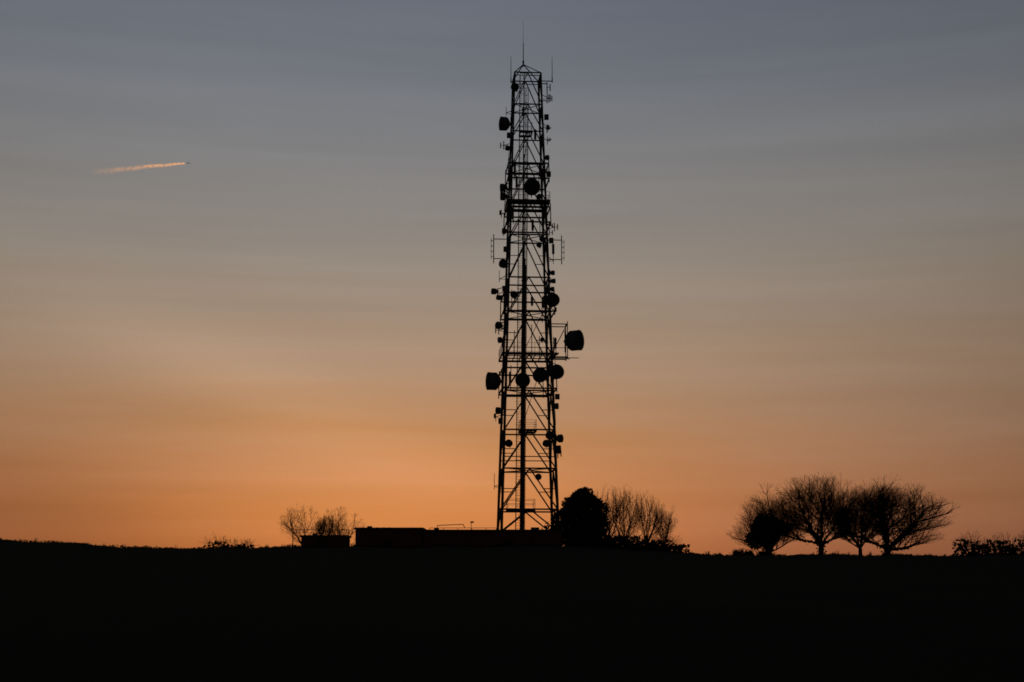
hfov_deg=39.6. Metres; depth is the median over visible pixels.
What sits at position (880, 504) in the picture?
bare tree
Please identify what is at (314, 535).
small cabin roof
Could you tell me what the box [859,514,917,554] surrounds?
bare tree ivy
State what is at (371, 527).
long cabin roof
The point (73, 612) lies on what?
field ground
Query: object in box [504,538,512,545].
cabin door
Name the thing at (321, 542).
small cabin door
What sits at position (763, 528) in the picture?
ivy tree
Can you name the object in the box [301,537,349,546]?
small cabin walls
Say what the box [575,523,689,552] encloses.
hedge compound
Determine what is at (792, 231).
sky
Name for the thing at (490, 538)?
cabin walls
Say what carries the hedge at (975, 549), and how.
on the field ground
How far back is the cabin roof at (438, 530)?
148.07 m
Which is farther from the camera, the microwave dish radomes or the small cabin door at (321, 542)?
the microwave dish radomes
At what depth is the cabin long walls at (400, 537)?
147.83 m
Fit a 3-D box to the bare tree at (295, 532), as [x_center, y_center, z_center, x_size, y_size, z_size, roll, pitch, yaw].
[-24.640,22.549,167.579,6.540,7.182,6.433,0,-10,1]
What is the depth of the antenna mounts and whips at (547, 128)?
163.19 m
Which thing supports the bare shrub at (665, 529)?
on the field ground
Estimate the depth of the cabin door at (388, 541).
147.69 m
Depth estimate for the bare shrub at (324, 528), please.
172.73 m
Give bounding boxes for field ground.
[0,540,1023,681]
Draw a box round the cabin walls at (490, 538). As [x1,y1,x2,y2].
[423,531,561,546]
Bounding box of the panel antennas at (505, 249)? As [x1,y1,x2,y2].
[498,108,559,423]
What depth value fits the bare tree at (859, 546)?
179.45 m
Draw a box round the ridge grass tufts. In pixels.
[0,538,1023,556]
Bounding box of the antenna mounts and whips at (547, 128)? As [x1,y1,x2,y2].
[491,75,565,488]
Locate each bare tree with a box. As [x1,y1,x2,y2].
[278,504,328,544]
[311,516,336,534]
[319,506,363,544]
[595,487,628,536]
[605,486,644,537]
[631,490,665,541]
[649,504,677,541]
[726,481,807,552]
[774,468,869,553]
[813,480,900,554]
[832,477,957,553]
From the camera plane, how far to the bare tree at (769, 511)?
173.24 m
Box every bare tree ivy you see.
[793,509,842,554]
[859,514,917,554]
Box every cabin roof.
[300,533,351,537]
[354,526,426,529]
[422,528,563,531]
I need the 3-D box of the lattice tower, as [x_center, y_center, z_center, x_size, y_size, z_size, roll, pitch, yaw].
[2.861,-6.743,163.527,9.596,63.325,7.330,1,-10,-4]
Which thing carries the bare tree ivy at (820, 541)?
on the field ground
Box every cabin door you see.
[317,538,326,546]
[383,538,392,547]
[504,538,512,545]
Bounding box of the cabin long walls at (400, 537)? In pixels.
[355,529,423,547]
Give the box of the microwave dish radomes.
[485,83,583,479]
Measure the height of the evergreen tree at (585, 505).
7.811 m
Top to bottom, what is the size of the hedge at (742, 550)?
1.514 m
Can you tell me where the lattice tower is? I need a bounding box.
[497,43,572,529]
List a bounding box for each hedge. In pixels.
[203,532,259,547]
[730,548,771,555]
[952,530,1023,555]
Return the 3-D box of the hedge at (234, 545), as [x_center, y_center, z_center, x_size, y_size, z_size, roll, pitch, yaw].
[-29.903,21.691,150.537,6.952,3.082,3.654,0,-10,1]
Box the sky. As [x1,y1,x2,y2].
[0,0,1023,555]
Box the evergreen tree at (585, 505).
[541,486,614,545]
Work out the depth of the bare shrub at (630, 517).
166.47 m
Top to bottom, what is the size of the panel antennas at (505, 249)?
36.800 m
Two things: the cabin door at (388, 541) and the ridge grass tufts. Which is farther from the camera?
the cabin door at (388, 541)
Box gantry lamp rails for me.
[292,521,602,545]
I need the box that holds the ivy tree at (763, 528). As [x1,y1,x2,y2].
[744,514,787,553]

